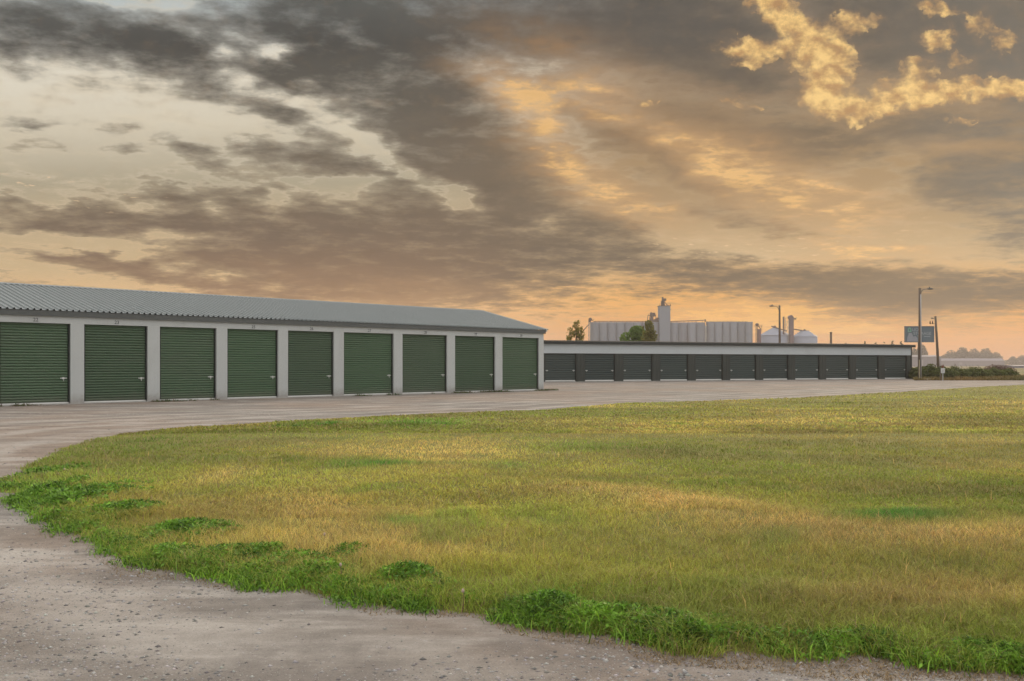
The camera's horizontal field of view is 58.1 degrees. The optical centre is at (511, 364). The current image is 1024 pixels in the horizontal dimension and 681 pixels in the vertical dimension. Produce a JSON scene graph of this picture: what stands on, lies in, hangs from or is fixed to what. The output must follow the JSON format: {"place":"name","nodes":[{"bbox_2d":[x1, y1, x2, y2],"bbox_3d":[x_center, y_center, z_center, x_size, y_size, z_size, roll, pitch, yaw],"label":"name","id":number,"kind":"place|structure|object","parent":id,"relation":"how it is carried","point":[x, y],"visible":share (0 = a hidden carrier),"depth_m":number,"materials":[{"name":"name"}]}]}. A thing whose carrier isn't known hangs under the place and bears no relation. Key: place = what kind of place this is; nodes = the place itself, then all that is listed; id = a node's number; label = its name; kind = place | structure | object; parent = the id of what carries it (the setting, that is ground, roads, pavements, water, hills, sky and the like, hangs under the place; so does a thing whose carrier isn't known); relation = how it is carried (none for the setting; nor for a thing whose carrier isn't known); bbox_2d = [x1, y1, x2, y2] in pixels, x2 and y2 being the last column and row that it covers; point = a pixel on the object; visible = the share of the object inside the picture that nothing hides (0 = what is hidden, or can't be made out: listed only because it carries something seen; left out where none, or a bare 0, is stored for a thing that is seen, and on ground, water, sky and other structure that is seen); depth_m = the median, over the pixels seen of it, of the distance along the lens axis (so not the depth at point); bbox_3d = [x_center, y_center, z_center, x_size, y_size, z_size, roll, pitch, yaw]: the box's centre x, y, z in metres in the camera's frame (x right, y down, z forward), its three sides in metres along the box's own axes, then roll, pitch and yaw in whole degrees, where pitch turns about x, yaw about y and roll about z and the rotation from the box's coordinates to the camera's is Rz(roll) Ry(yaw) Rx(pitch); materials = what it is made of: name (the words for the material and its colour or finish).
{"place":"outdoors","nodes":[
{"label":"outdoors","id":0,"kind":"place"},
{"bbox_2d":[0,0,1023,364],"label":"sky","id":1,"kind":"structure","parent":0,"point":[551,165],"materials":[{"name":"grey"}]},
{"bbox_2d":[755,323,761,342],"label":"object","id":2,"kind":"structure","parent":0,"point":[758,334],"depth_m":557.15,"materials":[{"name":"metal"}]},
{"bbox_2d":[504,366,1023,445],"bbox_3d":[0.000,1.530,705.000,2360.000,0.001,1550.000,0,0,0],"label":"ground","id":3,"kind":"structure","parent":0,"point":[1021,370],"depth_m":526.25,"materials":[{"name":"green plant"}]},
{"bbox_2d":[0,282,547,405],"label":"storage building","id":4,"kind":"structure","parent":3,"relation":"on","point":[61,345],"depth_m":40.73,"materials":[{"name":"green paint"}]},
{"bbox_2d":[0,322,69,404],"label":"roll up door","id":5,"kind":"structure","parent":4,"relation":"in","point":[35,357],"depth_m":34.23,"materials":[{"name":"green paint"}]},
{"bbox_2d":[84,324,146,402],"bbox_3d":[-15.632,-0.051,36.356,0.104,3.018,2.476,0,0,44],"label":"roll up door","id":6,"kind":"structure","parent":4,"relation":"in","point":[115,356],"depth_m":36.34,"materials":[{"name":"green paint"}]},
{"bbox_2d":[160,327,215,400],"bbox_3d":[-13.543,-0.051,38.477,0.104,3.018,2.476,0,0,44],"label":"roll up door","id":7,"kind":"structure","parent":4,"relation":"in","point":[187,355],"depth_m":38.49,"materials":[{"name":"green paint"}]},
{"bbox_2d":[227,329,276,398],"bbox_3d":[-11.452,-0.051,40.606,0.104,3.018,2.476,0,0,44],"label":"roll up door","id":8,"kind":"structure","parent":4,"relation":"in","point":[251,353],"depth_m":40.60,"materials":[{"name":"green paint"}]},
{"bbox_2d":[288,331,332,396],"bbox_3d":[-9.358,-0.051,42.745,0.104,3.018,2.476,0,0,44],"label":"roll up door","id":9,"kind":"structure","parent":4,"relation":"in","point":[310,353],"depth_m":42.75,"materials":[{"name":"green paint"}]},
{"bbox_2d":[344,332,392,394],"bbox_3d":[-7.042,-0.051,45.103,0.104,3.018,2.996,0,0,44],"label":"roll up door","id":10,"kind":"structure","parent":4,"relation":"in","point":[368,357],"depth_m":45.11,"materials":[{"name":"green paint"}]},
{"bbox_2d":[403,334,445,393],"bbox_3d":[-4.549,-0.051,47.633,0.104,3.018,2.996,0,0,44],"label":"roll up door","id":11,"kind":"structure","parent":4,"relation":"in","point":[424,356],"depth_m":47.67,"materials":[{"name":"green paint"}]},
{"bbox_2d":[455,336,493,391],"bbox_3d":[-2.054,-0.051,50.172,0.104,3.018,2.996,0,0,44],"label":"roll up door","id":12,"kind":"structure","parent":4,"relation":"in","point":[474,355],"depth_m":50.19,"materials":[{"name":"green paint"}]},
{"bbox_2d":[502,337,537,390],"bbox_3d":[0.441,-0.051,52.712,0.104,3.018,2.996,0,0,44],"label":"roll up door","id":13,"kind":"structure","parent":4,"relation":"in","point":[519,355],"depth_m":52.74,"materials":[{"name":"green paint"}]},
{"bbox_2d":[0,379,1023,680],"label":"gravel yard","id":14,"kind":"structure","parent":3,"relation":"on","point":[280,643],"depth_m":5.49,"materials":[{"name":"grey gravel"}]},
{"bbox_2d":[0,388,557,406],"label":"wall weeds","id":15,"kind":"object","parent":14,"relation":"on","point":[167,400],"depth_m":44.40,"materials":[{"name":"green plant"}]},
{"bbox_2d":[0,461,1023,677],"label":"weeds","id":16,"kind":"object","parent":14,"relation":"on","point":[537,598],"visible":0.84,"depth_m":5.96,"materials":[{"name":"green plant"}]},
{"bbox_2d":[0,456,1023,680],"bbox_3d":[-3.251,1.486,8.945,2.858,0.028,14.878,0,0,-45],"label":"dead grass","id":17,"kind":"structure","parent":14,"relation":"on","point":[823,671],"depth_m":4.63,"materials":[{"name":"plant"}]},
{"bbox_2d":[0,385,1023,674],"bbox_3d":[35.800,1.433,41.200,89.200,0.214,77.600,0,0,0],"label":"lawn","id":18,"kind":"structure","parent":3,"relation":"on","point":[648,443],"depth_m":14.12,"materials":[{"name":"plant"}]},
{"bbox_2d":[566,320,584,340],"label":"tree","id":19,"kind":"object","parent":3,"relation":"on","point":[577,332],"visible":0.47,"depth_m":127.77,"materials":[{"name":"green plant"}]},
{"bbox_2d":[584,318,594,340],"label":"bucket elevator","id":20,"kind":"object","parent":3,"relation":"on","point":[590,319],"visible":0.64,"depth_m":556.76,"materials":[{"name":"metal"}]},
{"bbox_2d":[619,325,644,340],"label":"tree","id":21,"kind":"object","parent":3,"relation":"on","point":[635,333],"visible":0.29,"depth_m":139.50,"materials":[{"name":"green plant"}]},
{"bbox_2d":[641,320,657,340],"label":"tree","id":22,"kind":"object","parent":3,"relation":"on","point":[650,332],"visible":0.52,"depth_m":132.70,"materials":[{"name":"green plant"}]},
{"bbox_2d":[591,297,752,342],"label":"grain elevator","id":23,"kind":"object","parent":3,"relation":"on","point":[667,329],"visible":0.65,"depth_m":557.74,"materials":[{"name":"concrete"}]},
{"bbox_2d":[544,340,915,381],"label":"storage building","id":24,"kind":"structure","parent":3,"relation":"on","point":[604,361],"depth_m":86.42,"materials":[{"name":"paint"}]},
{"bbox_2d":[545,353,575,380],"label":"roll up door","id":25,"kind":"structure","parent":24,"relation":"in","point":[558,366],"depth_m":79.83,"materials":[{"name":"paint"}]},
{"bbox_2d":[585,353,614,380],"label":"roll up door","id":26,"kind":"structure","parent":24,"relation":"in","point":[598,367],"depth_m":81.38,"materials":[{"name":"paint"}]},
{"bbox_2d":[623,354,651,380],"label":"roll up door","id":27,"kind":"structure","parent":24,"relation":"in","point":[636,367],"depth_m":82.92,"materials":[{"name":"paint"}]},
{"bbox_2d":[660,354,687,380],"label":"roll up door","id":28,"kind":"structure","parent":24,"relation":"in","point":[672,366],"depth_m":84.50,"materials":[{"name":"paint"}]},
{"bbox_2d":[696,354,721,379],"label":"roll up door","id":29,"kind":"structure","parent":24,"relation":"in","point":[708,366],"depth_m":86.04,"materials":[{"name":"paint"}]},
{"bbox_2d":[730,354,755,379],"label":"roll up door","id":30,"kind":"structure","parent":24,"relation":"in","point":[742,366],"depth_m":87.61,"materials":[{"name":"paint"}]},
{"bbox_2d":[763,354,787,379],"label":"roll up door","id":31,"kind":"structure","parent":24,"relation":"in","point":[775,366],"depth_m":89.12,"materials":[{"name":"paint"}]},
{"bbox_2d":[795,355,818,378],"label":"roll up door","id":32,"kind":"structure","parent":24,"relation":"in","point":[806,366],"depth_m":90.70,"materials":[{"name":"paint"}]},
{"bbox_2d":[826,355,848,378],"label":"roll up door","id":33,"kind":"structure","parent":24,"relation":"in","point":[837,366],"depth_m":92.24,"materials":[{"name":"paint"}]},
{"bbox_2d":[856,355,877,378],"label":"roll up door","id":34,"kind":"structure","parent":24,"relation":"in","point":[866,365],"depth_m":93.81,"materials":[{"name":"paint"}]},
{"bbox_2d":[885,355,905,378],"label":"roll up door","id":35,"kind":"structure","parent":24,"relation":"in","point":[895,365],"depth_m":95.35,"materials":[{"name":"paint"}]},
{"bbox_2d":[761,326,787,343],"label":"grain bin","id":36,"kind":"object","parent":3,"relation":"on","point":[771,336],"visible":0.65,"depth_m":560.26,"materials":[{"name":"metal"}]},
{"bbox_2d":[770,305,780,342],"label":"light pole","id":37,"kind":"object","parent":3,"relation":"on","point":[779,322],"visible":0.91,"depth_m":117.89,"materials":[{"name":"grey metal"}]},
{"bbox_2d":[771,315,802,342],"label":"elevator tower","id":38,"kind":"structure","parent":3,"relation":"on","point":[790,326],"depth_m":559.50,"materials":[{"name":"metal"}]},
{"bbox_2d":[794,329,817,342],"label":"grain bin","id":39,"kind":"object","parent":3,"relation":"on","point":[804,336],"visible":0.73,"depth_m":560.25,"materials":[{"name":"metal"}]},
{"bbox_2d":[908,367,917,378],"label":"shrub","id":40,"kind":"object","parent":3,"relation":"on","point":[911,372],"visible":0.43,"depth_m":95.69,"materials":[{"name":"green plant"}]},
{"bbox_2d":[912,348,917,354],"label":"tree","id":41,"kind":"object","parent":3,"relation":"on","point":[914,352],"visible":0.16,"depth_m":873.36,"materials":[{"name":"grey plant"}]},
{"bbox_2d":[904,326,933,341],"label":"business sign","id":42,"kind":"object","parent":3,"relation":"on","point":[910,333],"visible":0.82,"depth_m":127.88,"materials":[{"name":"teal metal"}]},
{"bbox_2d":[917,344,927,354],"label":"tree","id":43,"kind":"object","parent":3,"relation":"on","point":[924,351],"visible":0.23,"depth_m":907.71,"materials":[{"name":"grey plant"}]},
{"bbox_2d":[918,287,932,378],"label":"light pole","id":44,"kind":"object","parent":3,"relation":"on","point":[919,340],"visible":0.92,"depth_m":89.90,"materials":[{"name":"grey metal"}]},
{"bbox_2d":[912,355,940,366],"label":"pale shed","id":45,"kind":"structure","parent":3,"relation":"on","point":[927,359],"depth_m":760.00,"materials":[{"name":"white metal"}]},
{"bbox_2d":[922,361,939,376],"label":"shrub","id":46,"kind":"object","parent":3,"relation":"on","point":[928,371],"visible":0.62,"depth_m":93.69,"materials":[{"name":"green plant"}]},
{"bbox_2d":[929,316,939,366],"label":"utility pole","id":47,"kind":"object","parent":3,"relation":"on","point":[937,346],"visible":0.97,"depth_m":111.89,"materials":[{"name":"brown wood"}]},
{"bbox_2d":[941,365,944,380],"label":"meter box","id":48,"kind":"object","parent":3,"relation":"on","point":[942,369],"visible":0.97,"depth_m":85.94,"materials":[{"name":"grey metal"}]},
{"bbox_2d":[932,365,960,377],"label":"shrub","id":49,"kind":"object","parent":3,"relation":"on","point":[951,373],"visible":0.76,"depth_m":92.55,"materials":[{"name":"green plant"}]},
{"bbox_2d":[944,350,955,357],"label":"tree","id":50,"kind":"object","parent":3,"relation":"on","point":[949,355],"visible":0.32,"depth_m":1117.56,"materials":[{"name":"grey plant"}]},
{"bbox_2d":[947,364,971,376],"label":"shrub","id":51,"kind":"object","parent":3,"relation":"on","point":[965,373],"visible":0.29,"depth_m":94.51,"materials":[{"name":"green plant"}]},
{"bbox_2d":[954,347,969,357],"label":"tree","id":52,"kind":"object","parent":3,"relation":"on","point":[964,353],"visible":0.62,"depth_m":1082.47,"materials":[{"name":"grey plant"}]},
{"bbox_2d":[912,374,1023,379],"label":"rough grass","id":53,"kind":"structure","parent":3,"relation":"on","point":[1009,377],"depth_m":89.17,"materials":[{"name":"plant"}]},
{"bbox_2d":[960,365,983,376],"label":"shrub","id":54,"kind":"object","parent":3,"relation":"on","point":[970,369],"visible":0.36,"depth_m":95.51,"materials":[{"name":"green plant"}]},
{"bbox_2d":[941,358,1004,365],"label":"long shed","id":55,"kind":"structure","parent":3,"relation":"on","point":[971,361],"depth_m":980.00,"materials":[{"name":"white metal"}]},
{"bbox_2d":[969,348,981,357],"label":"tree","id":56,"kind":"object","parent":3,"relation":"on","point":[974,354],"visible":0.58,"depth_m":1117.46,"materials":[{"name":"grey plant"}]},
{"bbox_2d":[972,366,996,376],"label":"shrub","id":57,"kind":"object","parent":3,"relation":"on","point":[985,372],"visible":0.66,"depth_m":95.48,"materials":[{"name":"green plant"}]},
{"bbox_2d":[980,348,993,357],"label":"tree","id":58,"kind":"object","parent":3,"relation":"on","point":[986,354],"visible":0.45,"depth_m":1134.64,"materials":[{"name":"grey plant"}]},
{"bbox_2d":[989,352,1002,358],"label":"tree","id":59,"kind":"object","parent":3,"relation":"on","point":[996,355],"visible":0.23,"depth_m":1118.32,"materials":[{"name":"grey plant"}]},
{"bbox_2d":[986,367,1007,375],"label":"shrub","id":60,"kind":"object","parent":3,"relation":"on","point":[997,371],"visible":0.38,"depth_m":96.56,"materials":[{"name":"green plant"}]},
{"bbox_2d":[983,364,1019,375],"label":"brush pile","id":61,"kind":"object","parent":3,"relation":"on","point":[999,367],"visible":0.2,"depth_m":100.83,"materials":[{"name":"brown plant"}]},
{"bbox_2d":[1001,368,1019,375],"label":"shrub","id":62,"kind":"object","parent":3,"relation":"on","point":[1009,371],"visible":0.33,"depth_m":97.54,"materials":[{"name":"green plant"}]},
{"bbox_2d":[1008,356,1017,364],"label":"tree","id":63,"kind":"object","parent":3,"relation":"on","point":[1012,360],"visible":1,"depth_m":1223.14,"materials":[{"name":"grey plant"}]},
{"bbox_2d":[1002,365,1023,367],"bbox_3d":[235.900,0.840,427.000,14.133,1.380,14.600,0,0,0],"label":"shed","id":64,"kind":"structure","parent":3,"relation":"on","point":[1017,366],"depth_m":423.62,"materials":[{"name":"white metal"}]},
{"bbox_2d":[1017,355,1023,364],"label":"tree","id":65,"kind":"object","parent":3,"relation":"on","point":[1021,359],"visible":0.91,"depth_m":1258.04,"materials":[{"name":"grey plant"}]}
]}

